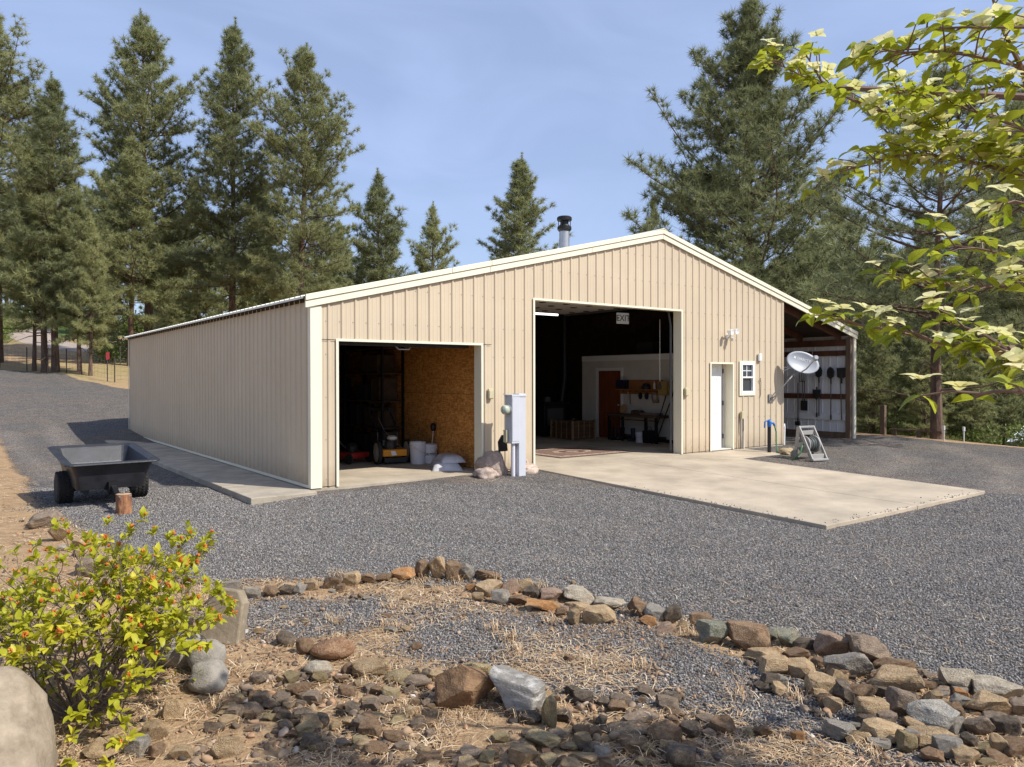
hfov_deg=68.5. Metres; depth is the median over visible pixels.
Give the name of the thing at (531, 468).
boulder
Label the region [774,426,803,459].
garden hose
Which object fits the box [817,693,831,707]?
rock
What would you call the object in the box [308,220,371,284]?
pine tree
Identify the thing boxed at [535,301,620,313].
overhead door
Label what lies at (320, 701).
rock
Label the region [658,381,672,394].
wall cupboard
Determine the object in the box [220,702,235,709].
rock
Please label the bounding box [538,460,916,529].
driveway slab
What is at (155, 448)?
walkway slab
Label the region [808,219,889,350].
pine tree
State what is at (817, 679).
rock
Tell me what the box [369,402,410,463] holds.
trimmer mower
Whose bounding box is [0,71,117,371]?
pine tree
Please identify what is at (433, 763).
rock
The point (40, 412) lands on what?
ground
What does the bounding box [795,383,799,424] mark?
garden hoe
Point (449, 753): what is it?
rock
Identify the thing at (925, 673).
rock
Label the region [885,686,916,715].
rock
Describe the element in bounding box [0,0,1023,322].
sky
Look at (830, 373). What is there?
round shovel
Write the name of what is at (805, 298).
pine tree
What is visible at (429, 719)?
rock
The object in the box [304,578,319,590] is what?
rock
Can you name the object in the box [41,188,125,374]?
pine tree
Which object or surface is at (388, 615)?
rock
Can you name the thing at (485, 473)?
boulder
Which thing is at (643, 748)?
rock
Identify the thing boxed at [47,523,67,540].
rock
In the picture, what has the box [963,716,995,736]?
rock
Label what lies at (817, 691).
rock
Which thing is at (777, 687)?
rock
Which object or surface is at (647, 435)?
tote bag
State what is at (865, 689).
rock
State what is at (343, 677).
rock
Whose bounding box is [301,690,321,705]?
rock
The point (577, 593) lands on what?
rock
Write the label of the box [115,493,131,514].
log
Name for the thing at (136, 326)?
shrub
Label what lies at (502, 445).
black cover
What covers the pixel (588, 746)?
rock
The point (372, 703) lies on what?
rock
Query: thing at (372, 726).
rock
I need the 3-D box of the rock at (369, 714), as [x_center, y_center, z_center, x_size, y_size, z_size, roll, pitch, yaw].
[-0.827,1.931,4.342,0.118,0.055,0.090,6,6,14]
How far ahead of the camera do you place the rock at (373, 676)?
4.89 m
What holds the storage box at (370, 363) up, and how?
on the storage rack
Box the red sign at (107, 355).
[106,350,109,381]
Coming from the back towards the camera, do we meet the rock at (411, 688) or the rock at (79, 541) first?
the rock at (79, 541)
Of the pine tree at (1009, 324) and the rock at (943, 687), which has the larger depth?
the pine tree at (1009, 324)
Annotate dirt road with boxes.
[3,328,122,354]
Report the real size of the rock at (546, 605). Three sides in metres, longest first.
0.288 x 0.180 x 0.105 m
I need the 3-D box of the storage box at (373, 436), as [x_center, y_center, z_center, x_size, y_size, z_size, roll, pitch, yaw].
[-2.821,1.286,16.579,0.440,0.460,0.500,0,1,-37]
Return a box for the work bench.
[607,413,668,443]
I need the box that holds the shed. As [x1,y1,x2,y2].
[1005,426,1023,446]
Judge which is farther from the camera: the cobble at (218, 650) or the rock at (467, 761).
the cobble at (218, 650)
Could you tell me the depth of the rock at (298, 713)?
4.35 m
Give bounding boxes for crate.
[550,418,595,439]
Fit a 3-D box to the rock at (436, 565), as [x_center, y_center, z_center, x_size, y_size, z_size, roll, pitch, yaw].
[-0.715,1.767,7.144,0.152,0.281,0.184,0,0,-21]
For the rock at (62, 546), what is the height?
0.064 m
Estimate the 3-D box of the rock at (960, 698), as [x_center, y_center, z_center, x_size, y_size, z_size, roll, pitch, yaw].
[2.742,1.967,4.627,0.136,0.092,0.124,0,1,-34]
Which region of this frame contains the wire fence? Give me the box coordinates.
[0,346,127,381]
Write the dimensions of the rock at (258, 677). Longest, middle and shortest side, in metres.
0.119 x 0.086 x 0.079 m
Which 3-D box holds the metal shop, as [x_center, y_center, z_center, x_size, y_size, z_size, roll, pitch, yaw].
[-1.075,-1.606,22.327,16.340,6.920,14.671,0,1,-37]
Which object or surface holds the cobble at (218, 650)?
on the ground at (40, 412)
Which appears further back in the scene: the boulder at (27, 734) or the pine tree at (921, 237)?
the pine tree at (921, 237)
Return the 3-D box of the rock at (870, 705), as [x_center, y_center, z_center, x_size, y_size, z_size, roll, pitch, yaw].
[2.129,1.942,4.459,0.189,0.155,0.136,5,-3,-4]
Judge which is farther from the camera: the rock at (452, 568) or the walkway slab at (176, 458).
the walkway slab at (176, 458)
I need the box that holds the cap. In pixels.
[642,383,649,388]
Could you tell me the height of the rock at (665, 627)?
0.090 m
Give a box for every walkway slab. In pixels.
[104,440,138,442]
[136,442,164,446]
[142,446,177,450]
[148,450,191,456]
[152,454,210,466]
[161,460,229,473]
[178,466,253,482]
[199,473,282,491]
[223,482,316,504]
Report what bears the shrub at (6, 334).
on the ground at (40, 412)
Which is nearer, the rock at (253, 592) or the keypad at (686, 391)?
the rock at (253, 592)
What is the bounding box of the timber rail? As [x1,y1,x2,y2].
[889,428,942,437]
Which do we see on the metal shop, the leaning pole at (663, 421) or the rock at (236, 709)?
the leaning pole at (663, 421)
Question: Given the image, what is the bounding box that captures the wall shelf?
[615,380,662,394]
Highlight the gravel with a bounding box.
[11,483,1023,766]
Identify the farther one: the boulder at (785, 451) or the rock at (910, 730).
the boulder at (785, 451)
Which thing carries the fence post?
on the ground at (40, 412)
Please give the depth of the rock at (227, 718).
4.25 m
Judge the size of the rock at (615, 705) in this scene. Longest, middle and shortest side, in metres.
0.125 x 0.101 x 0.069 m
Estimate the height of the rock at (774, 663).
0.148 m
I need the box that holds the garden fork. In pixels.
[799,373,804,399]
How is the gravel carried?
on the ground at (40, 412)
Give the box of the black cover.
[498,435,507,451]
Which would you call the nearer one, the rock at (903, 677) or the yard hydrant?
the rock at (903, 677)
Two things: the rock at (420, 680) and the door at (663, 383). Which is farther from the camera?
the door at (663, 383)
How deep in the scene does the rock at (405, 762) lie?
3.84 m
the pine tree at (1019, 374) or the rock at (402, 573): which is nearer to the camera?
the rock at (402, 573)
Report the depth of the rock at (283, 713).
4.30 m
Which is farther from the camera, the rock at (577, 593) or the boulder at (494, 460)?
the boulder at (494, 460)
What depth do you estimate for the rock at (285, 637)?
5.43 m
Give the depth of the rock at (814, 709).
4.50 m
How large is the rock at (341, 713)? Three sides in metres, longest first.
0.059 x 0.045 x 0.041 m
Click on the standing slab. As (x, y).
(232, 631)
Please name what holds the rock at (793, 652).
on the ground at (40, 412)
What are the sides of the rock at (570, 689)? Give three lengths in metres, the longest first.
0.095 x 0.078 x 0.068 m
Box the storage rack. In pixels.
[339,345,403,453]
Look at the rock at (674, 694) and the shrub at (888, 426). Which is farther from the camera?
the shrub at (888, 426)
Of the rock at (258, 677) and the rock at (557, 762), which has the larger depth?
the rock at (258, 677)
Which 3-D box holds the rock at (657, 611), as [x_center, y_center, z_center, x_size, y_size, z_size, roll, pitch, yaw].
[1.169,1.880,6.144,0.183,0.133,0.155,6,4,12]
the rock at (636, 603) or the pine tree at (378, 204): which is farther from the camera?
the pine tree at (378, 204)
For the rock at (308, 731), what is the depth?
4.14 m
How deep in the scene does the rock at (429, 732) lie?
4.16 m
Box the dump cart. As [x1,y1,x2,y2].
[47,442,159,503]
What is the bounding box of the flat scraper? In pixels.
[801,382,807,410]
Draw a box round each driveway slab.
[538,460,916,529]
[628,453,984,508]
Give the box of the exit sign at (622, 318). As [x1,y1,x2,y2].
[616,310,629,323]
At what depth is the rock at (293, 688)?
4.65 m
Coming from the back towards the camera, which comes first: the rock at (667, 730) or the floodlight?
the floodlight
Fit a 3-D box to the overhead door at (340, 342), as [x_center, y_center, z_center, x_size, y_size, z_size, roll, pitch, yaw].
[-1.847,-0.666,13.006,2.600,0.065,0.060,0,1,-37]
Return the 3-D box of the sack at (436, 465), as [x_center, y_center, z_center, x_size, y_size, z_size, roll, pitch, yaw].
[-1.272,1.539,14.392,0.583,0.150,1.000,0,0,-9]
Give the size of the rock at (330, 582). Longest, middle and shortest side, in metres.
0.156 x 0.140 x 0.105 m
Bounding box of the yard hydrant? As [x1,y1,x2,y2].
[764,419,774,451]
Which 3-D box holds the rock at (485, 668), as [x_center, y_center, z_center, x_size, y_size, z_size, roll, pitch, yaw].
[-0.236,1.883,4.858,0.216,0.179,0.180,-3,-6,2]
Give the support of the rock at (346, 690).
on the ground at (40, 412)
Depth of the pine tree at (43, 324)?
37.62 m
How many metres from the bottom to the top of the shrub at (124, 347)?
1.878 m
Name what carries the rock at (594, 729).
on the ground at (40, 412)
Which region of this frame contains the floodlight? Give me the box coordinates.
[725,329,738,340]
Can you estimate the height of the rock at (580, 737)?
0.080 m
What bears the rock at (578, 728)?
on the ground at (40, 412)
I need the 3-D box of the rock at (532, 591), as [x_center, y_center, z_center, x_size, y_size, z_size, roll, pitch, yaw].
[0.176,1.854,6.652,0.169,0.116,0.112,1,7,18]
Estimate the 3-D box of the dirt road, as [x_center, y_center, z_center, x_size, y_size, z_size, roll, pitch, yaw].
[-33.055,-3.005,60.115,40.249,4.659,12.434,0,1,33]
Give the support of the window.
in the metal shop
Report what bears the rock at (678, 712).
on the ground at (40, 412)
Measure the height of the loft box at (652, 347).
0.350 m
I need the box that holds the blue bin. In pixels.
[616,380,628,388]
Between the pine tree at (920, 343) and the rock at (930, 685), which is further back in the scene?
the pine tree at (920, 343)
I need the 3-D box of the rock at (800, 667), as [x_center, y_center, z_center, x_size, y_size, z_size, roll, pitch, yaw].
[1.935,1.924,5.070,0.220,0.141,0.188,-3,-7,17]
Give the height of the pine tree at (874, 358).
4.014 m
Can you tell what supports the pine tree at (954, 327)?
on the ground at (40, 412)
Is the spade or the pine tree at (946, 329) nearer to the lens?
the spade
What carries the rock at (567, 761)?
on the ground at (40, 412)
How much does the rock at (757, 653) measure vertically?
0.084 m
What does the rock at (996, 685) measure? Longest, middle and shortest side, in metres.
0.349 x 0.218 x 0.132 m
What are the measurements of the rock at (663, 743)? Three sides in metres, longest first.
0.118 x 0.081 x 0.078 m
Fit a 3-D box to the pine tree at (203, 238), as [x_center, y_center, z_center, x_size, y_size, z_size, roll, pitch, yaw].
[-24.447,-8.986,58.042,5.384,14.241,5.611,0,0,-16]
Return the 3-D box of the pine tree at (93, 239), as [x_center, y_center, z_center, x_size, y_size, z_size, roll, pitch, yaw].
[-21.127,-4.366,37.790,3.057,8.530,2.666,0,0,-19]
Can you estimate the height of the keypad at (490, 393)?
0.190 m
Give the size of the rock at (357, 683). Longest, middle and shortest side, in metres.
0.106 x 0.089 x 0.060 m
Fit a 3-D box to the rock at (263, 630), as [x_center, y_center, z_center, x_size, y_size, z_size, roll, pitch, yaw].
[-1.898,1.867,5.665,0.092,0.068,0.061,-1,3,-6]
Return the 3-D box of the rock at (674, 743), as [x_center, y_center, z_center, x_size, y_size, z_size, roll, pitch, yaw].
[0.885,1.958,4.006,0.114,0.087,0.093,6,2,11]
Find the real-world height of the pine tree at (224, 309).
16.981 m
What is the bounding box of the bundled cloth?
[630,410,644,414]
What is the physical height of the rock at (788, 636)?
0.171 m
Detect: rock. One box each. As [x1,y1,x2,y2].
[26,510,63,528]
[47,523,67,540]
[57,544,67,549]
[72,538,90,547]
[73,548,85,556]
[75,555,100,576]
[82,737,121,760]
[100,577,119,592]
[124,734,151,757]
[141,719,168,740]
[147,741,165,759]
[162,698,183,720]
[169,744,193,758]
[171,616,193,631]
[203,721,226,733]
[209,736,242,758]
[216,710,224,716]
[218,714,237,724]
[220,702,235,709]
[221,696,241,704]
[222,704,244,718]
[224,580,242,589]
[234,692,243,700]
[243,701,263,713]
[243,727,252,731]
[244,587,260,598]
[244,710,255,719]
[248,690,261,701]
[249,671,268,684]
[252,690,271,707]
[253,628,265,633]
[262,698,279,708]
[262,712,279,720]
[263,585,277,596]
[272,691,290,698]
[275,709,293,718]
[276,630,294,646]
[276,673,285,682]
[276,693,291,704]
[277,719,292,729]
[278,584,293,594]
[282,701,295,708]
[283,670,299,683]
[285,730,298,736]
[286,683,304,693]
[291,719,299,725]
[293,583,307,594]
[293,707,310,719]
[294,721,314,732]
[295,698,306,706]
[296,637,313,653]
[297,682,310,689]
[297,691,305,698]
[299,729,315,736]
[299,743,315,752]
[300,713,322,727]
[301,619,309,622]
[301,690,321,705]
[301,732,321,750]
[303,660,332,674]
[303,681,315,688]
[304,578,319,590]
[310,637,355,659]
[311,670,327,682]
[311,697,323,704]
[315,741,326,753]
[316,712,329,729]
[323,577,340,588]
[329,721,341,730]
[332,675,340,682]
[334,583,345,592]
[334,737,351,747]
[335,709,344,716]
[336,703,346,709]
[338,673,349,682]
[338,684,356,696]
[341,662,351,675]
[342,716,353,726]
[343,570,360,585]
[343,701,361,712]
[352,657,388,676]
[352,714,367,729]
[352,735,367,744]
[353,678,369,687]
[355,738,370,752]
[357,592,364,597]
[358,718,381,738]
[360,695,378,703]
[360,711,377,718]
[361,573,375,583]
[361,698,380,711]
[363,683,375,693]
[365,740,389,753]
[368,675,378,679]
[371,685,381,694]
[374,711,384,719]
[375,573,391,581]
[378,693,397,703]
[382,613,391,617]
[382,685,399,698]
[383,730,403,742]
[384,626,395,631]
[384,668,410,684]
[389,713,406,724]
[391,566,416,580]
[392,706,406,713]
[392,740,409,751]
[398,681,406,687]
[398,759,412,766]
[400,625,410,630]
[402,595,410,601]
[403,665,414,672]
[403,674,432,687]
[403,684,415,694]
[406,705,414,717]
[408,697,419,705]
[409,719,426,730]
[411,642,422,649]
[411,715,424,720]
[414,665,429,673]
[415,559,429,579]
[415,744,430,752]
[417,751,432,764]
[418,694,428,699]
[420,668,430,676]
[421,696,435,705]
[421,709,442,718]
[421,759,440,766]
[423,715,437,727]
[424,583,432,587]
[424,728,434,738]
[425,703,438,708]
[427,750,440,754]
[428,556,444,578]
[428,669,443,681]
[431,587,438,592]
[432,754,441,762]
[443,750,455,758]
[444,559,462,580]
[451,754,463,766]
[457,755,480,766]
[459,744,481,758]
[460,562,473,579]
[463,662,490,674]
[465,583,475,591]
[472,592,483,600]
[474,569,500,579]
[475,579,502,595]
[478,749,495,763]
[486,744,499,751]
[489,749,498,759]
[490,729,509,742]
[491,589,509,604]
[500,578,519,594]
[508,744,537,766]
[509,594,530,603]
[518,578,532,592]
[520,710,540,724]
[521,729,527,737]
[522,585,540,597]
[524,741,534,746]
[525,728,560,748]
[527,598,557,611]
[536,706,541,714]
[540,587,564,599]
[540,752,558,766]
[541,694,556,727]
[549,728,566,741]
[552,755,565,766]
[555,607,566,615]
[557,708,571,721]
[559,742,573,750]
[559,756,581,766]
[560,605,568,612]
[564,585,594,604]
[564,601,589,611]
[564,654,574,661]
[564,685,578,696]
[564,741,577,750]
[567,609,580,624]
[568,752,597,764]
[572,724,589,734]
[572,731,591,744]
[573,689,593,702]
[582,604,615,624]
[583,741,599,751]
[589,725,601,738]
[593,596,625,608]
[594,745,610,757]
[595,714,607,725]
[597,696,609,708]
[597,754,611,762]
[598,759,615,766]
[605,720,648,734]
[608,699,626,712]
[609,692,630,704]
[618,733,647,754]
[620,764,636,766]
[624,709,659,723]
[627,596,647,616]
[635,696,646,702]
[635,755,648,764]
[637,683,655,695]
[639,615,656,625]
[641,743,654,753]
[644,602,665,621]
[647,721,682,746]
[654,621,676,633]
[655,694,678,710]
[659,739,677,747]
[663,604,681,622]
[663,691,679,702]
[664,745,695,766]
[665,709,685,717]
[665,713,680,725]
[668,742,687,745]
[678,620,687,630]
[679,720,701,736]
[681,740,697,746]
[689,611,712,629]
[695,619,728,643]
[695,713,713,723]
[702,728,716,738]
[708,714,735,734]
[727,620,770,650]
[744,647,779,660]
[744,728,752,738]
[753,680,768,688]
[753,725,772,737]
[758,655,787,673]
[760,672,780,684]
[761,683,772,692]
[768,626,777,639]
[771,681,789,696]
[776,627,800,646]
[777,673,788,684]
[781,647,810,658]
[785,657,815,678]
[790,730,804,743]
[792,637,814,651]
[804,670,836,695]
[810,657,823,668]
[810,706,824,716]
[813,631,848,656]
[813,687,828,698]
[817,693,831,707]
[822,696,843,713]
[822,718,856,740]
[823,652,873,676]
[825,664,850,679]
[827,668,848,681]
[832,678,854,703]
[845,633,890,662]
[845,729,871,744]
[848,674,856,681]
[849,683,873,697]
[849,721,860,729]
[854,696,889,714]
[854,712,877,725]
[859,717,904,743]
[865,664,924,690]
[866,737,890,750]
[868,671,876,679]
[872,657,915,668]
[872,685,877,694]
[873,684,886,698]
[877,709,897,722]
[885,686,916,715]
[895,729,917,752]
[901,716,926,725]
[905,728,921,733]
[906,699,959,729]
[907,725,955,748]
[913,733,920,748]
[919,669,935,678]
[920,746,944,762]
[922,689,942,698]
[923,680,936,689]
[931,734,963,759]
[936,685,951,691]
[938,667,974,691]
[939,688,951,697]
[948,716,964,734]
[949,692,970,708]
[951,685,968,693]
[951,701,965,716]
[951,745,980,765]
[953,687,969,697]
[959,731,978,748]
[963,689,1011,713]
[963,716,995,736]
[968,709,980,716]
[971,674,1023,698]
[976,756,998,766]
[978,742,990,755]
[981,710,1006,718]
[985,748,1014,766]
[988,732,1007,752]
[990,715,1021,735]
[1004,736,1023,758]
[1009,697,1023,716]
[1015,716,1023,727]
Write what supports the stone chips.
on the ground at (40, 412)
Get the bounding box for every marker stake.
[943,426,944,440]
[963,427,964,441]
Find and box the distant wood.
[3,224,227,316]
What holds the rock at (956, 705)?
on the ground at (40, 412)
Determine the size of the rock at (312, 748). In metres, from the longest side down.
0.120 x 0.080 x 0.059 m
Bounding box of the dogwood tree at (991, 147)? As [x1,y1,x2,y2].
[746,0,1023,413]
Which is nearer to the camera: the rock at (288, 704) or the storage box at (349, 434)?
the rock at (288, 704)
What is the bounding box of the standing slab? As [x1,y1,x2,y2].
[200,587,248,644]
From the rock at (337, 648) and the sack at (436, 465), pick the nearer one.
the rock at (337, 648)
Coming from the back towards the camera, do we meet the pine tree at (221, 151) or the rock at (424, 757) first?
the pine tree at (221, 151)
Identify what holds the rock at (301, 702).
on the ground at (40, 412)
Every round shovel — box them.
[815,366,821,415]
[827,367,833,419]
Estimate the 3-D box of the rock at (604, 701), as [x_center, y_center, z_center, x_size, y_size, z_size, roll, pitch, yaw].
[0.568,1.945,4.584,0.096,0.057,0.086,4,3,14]
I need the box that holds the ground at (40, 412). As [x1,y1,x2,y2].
[0,324,1023,766]
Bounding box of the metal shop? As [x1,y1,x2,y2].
[124,215,857,491]
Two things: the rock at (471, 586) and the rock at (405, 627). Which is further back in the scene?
the rock at (471, 586)
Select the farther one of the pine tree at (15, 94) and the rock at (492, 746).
the pine tree at (15, 94)
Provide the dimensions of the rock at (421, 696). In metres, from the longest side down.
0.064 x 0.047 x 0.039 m
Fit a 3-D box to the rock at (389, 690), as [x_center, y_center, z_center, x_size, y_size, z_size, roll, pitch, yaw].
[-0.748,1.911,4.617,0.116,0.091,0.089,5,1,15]
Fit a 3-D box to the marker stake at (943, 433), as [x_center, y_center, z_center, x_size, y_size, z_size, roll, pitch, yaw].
[12.194,1.502,21.229,0.065,0.620,0.065,0,1,31]
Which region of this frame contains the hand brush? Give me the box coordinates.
[430,423,435,444]
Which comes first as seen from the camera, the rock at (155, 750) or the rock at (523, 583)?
the rock at (155, 750)
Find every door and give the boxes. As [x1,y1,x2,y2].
[339,341,468,348]
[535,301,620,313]
[599,371,620,436]
[658,381,665,394]
[712,364,723,447]
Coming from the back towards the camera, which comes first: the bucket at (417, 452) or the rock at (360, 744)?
the bucket at (417, 452)
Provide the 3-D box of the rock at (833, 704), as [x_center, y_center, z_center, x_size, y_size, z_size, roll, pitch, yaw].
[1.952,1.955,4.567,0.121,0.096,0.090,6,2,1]
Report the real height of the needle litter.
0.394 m
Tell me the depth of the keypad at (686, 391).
16.93 m
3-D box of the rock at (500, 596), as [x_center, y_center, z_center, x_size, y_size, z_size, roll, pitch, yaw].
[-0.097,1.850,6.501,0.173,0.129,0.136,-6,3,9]
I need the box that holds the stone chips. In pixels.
[0,551,1023,766]
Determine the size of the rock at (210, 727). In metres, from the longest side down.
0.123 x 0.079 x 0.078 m
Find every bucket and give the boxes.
[409,441,425,463]
[425,443,437,463]
[635,432,642,442]
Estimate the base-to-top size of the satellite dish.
1.284 m
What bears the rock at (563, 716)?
on the ground at (40, 412)
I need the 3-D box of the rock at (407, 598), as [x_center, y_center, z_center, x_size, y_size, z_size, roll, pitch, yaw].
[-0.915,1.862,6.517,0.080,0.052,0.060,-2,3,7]
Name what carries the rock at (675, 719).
on the ground at (40, 412)
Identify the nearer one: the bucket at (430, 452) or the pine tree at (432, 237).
the bucket at (430, 452)
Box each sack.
[429,460,462,470]
[434,453,465,462]
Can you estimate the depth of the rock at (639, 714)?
4.36 m
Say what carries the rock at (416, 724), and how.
on the ground at (40, 412)
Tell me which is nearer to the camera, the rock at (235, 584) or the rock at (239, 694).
the rock at (239, 694)
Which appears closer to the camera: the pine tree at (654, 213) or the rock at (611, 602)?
the rock at (611, 602)
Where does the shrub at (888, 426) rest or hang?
on the ground at (40, 412)
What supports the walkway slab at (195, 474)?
on the ground at (40, 412)
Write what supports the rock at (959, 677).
on the ground at (40, 412)
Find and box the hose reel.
[791,425,828,461]
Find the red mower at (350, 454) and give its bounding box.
[339,441,372,464]
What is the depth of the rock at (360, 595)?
6.54 m
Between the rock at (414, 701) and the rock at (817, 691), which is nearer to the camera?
the rock at (414, 701)
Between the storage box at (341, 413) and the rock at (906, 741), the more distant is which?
the storage box at (341, 413)
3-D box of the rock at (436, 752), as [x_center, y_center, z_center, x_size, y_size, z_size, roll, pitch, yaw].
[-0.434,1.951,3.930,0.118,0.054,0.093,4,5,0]
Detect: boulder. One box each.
[0,666,58,766]
[434,664,494,709]
[473,467,499,478]
[475,450,507,474]
[489,664,545,714]
[510,463,538,473]
[779,448,792,454]
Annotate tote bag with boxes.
[642,427,653,442]
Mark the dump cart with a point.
(110, 468)
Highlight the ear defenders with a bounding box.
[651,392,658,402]
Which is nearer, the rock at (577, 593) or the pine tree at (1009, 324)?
the rock at (577, 593)
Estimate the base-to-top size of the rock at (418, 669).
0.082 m
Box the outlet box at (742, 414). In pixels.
[740,411,744,448]
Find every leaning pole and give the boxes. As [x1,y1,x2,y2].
[651,395,666,443]
[655,394,672,443]
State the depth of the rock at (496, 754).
3.93 m
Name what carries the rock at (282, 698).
on the ground at (40, 412)
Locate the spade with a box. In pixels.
[812,387,820,416]
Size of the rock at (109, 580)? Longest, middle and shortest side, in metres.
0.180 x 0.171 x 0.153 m
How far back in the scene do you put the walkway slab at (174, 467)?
15.12 m
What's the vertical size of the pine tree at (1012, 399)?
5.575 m
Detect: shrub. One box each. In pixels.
[0,506,239,766]
[2,301,32,332]
[3,317,13,336]
[3,320,14,333]
[3,329,13,339]
[84,340,126,362]
[97,336,126,355]
[115,334,127,359]
[118,308,143,334]
[873,410,923,436]
[947,421,1003,444]
[1003,421,1023,446]
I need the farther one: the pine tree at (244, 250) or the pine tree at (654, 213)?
the pine tree at (244, 250)
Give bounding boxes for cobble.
[154,631,203,669]
[186,639,226,667]
[188,658,228,694]
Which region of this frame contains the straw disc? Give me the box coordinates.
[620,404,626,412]
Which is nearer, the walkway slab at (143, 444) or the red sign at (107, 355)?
the walkway slab at (143, 444)
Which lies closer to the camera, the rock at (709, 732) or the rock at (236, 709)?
the rock at (709, 732)
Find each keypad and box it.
[488,389,493,398]
[684,388,688,395]
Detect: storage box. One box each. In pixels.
[339,380,350,397]
[339,405,349,421]
[339,425,352,445]
[361,354,394,372]
[364,406,395,426]
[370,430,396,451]
[371,377,396,399]
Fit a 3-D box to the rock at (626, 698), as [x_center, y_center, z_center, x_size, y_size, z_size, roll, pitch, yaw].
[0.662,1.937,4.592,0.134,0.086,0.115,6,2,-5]
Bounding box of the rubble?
[0,497,1023,766]
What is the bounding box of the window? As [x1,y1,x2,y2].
[741,363,753,393]
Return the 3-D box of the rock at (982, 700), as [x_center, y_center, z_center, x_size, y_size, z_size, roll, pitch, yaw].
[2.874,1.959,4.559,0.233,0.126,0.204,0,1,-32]
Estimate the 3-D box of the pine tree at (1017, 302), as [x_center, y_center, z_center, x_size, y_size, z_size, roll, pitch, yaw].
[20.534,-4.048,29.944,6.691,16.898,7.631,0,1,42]
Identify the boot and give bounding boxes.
[616,427,624,439]
[627,428,634,440]
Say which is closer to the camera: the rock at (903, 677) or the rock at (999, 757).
the rock at (999, 757)
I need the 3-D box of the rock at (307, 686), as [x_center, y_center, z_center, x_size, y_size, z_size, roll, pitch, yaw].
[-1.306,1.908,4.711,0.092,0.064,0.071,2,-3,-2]
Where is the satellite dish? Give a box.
[768,351,818,401]
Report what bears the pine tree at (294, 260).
on the ground at (40, 412)
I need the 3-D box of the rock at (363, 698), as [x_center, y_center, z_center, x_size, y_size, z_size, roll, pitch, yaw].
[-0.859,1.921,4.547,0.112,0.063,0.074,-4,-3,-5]
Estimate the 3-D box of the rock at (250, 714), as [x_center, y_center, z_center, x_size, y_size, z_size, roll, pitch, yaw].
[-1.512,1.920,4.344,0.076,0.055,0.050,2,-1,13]
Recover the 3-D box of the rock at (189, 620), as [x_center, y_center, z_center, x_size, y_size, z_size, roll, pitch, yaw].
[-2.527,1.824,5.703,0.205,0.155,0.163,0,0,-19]
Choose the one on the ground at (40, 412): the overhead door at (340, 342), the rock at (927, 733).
the rock at (927, 733)
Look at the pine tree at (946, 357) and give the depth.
26.76 m
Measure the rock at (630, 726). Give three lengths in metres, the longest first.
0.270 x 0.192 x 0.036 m
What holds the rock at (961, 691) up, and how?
on the ground at (40, 412)
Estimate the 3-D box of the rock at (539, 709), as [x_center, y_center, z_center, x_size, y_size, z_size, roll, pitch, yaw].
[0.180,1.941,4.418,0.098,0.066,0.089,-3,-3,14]
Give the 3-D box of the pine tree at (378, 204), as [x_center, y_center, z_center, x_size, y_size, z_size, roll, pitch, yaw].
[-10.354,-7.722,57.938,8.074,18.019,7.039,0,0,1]
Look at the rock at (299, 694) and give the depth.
4.60 m
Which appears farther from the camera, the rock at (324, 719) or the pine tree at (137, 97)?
the pine tree at (137, 97)
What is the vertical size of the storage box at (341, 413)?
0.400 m
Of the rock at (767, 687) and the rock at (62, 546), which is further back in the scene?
the rock at (62, 546)
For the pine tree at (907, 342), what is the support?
on the ground at (40, 412)
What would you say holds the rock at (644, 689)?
on the ground at (40, 412)
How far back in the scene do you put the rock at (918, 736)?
4.11 m
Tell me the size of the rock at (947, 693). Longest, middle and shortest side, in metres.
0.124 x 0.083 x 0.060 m
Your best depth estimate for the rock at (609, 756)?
3.94 m
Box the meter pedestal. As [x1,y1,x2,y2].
[501,393,525,475]
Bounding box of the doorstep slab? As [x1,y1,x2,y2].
[703,449,780,458]
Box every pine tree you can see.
[0,13,86,362]
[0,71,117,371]
[0,113,87,371]
[0,168,64,370]
[0,180,15,306]
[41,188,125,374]
[56,213,123,375]
[70,9,212,331]
[83,167,135,336]
[84,132,173,365]
[86,278,126,339]
[136,249,191,328]
[143,202,191,322]
[151,15,290,311]
[153,256,192,329]
[163,183,229,322]
[172,245,228,323]
[199,209,243,317]
[217,239,281,312]
[228,177,293,309]
[239,41,367,299]
[252,274,279,306]
[285,218,354,292]
[287,228,312,283]
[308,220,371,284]
[332,272,353,287]
[336,167,416,284]
[341,244,385,284]
[404,200,459,274]
[476,152,574,261]
[619,0,917,337]
[632,193,683,238]
[738,246,775,283]
[791,168,878,298]
[793,277,867,416]
[794,50,1023,439]
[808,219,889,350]
[833,281,908,430]
[843,230,911,314]
[845,298,909,435]
[856,340,906,434]
[858,313,930,424]
[860,255,950,352]
[880,337,953,437]
[890,346,955,438]
[897,277,967,415]
[904,203,948,318]
[923,341,1000,440]
[925,236,1002,428]
[941,212,1022,312]
[942,320,986,429]
[943,78,1023,398]
[944,361,1006,443]
[956,341,1023,445]
[973,342,1023,444]
[988,294,1023,433]
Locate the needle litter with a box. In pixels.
[0,442,1023,766]
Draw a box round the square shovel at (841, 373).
[837,368,845,419]
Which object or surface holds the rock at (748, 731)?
on the ground at (40, 412)
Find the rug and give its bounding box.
[535,446,635,457]
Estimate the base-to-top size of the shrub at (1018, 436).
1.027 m
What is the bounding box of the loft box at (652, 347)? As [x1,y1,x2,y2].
[636,341,672,353]
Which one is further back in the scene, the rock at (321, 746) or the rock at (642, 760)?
the rock at (321, 746)
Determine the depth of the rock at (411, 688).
4.70 m
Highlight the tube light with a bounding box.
[535,312,557,315]
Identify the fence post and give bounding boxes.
[880,405,885,434]
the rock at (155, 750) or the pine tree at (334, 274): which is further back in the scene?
the pine tree at (334, 274)
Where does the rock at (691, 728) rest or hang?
on the ground at (40, 412)

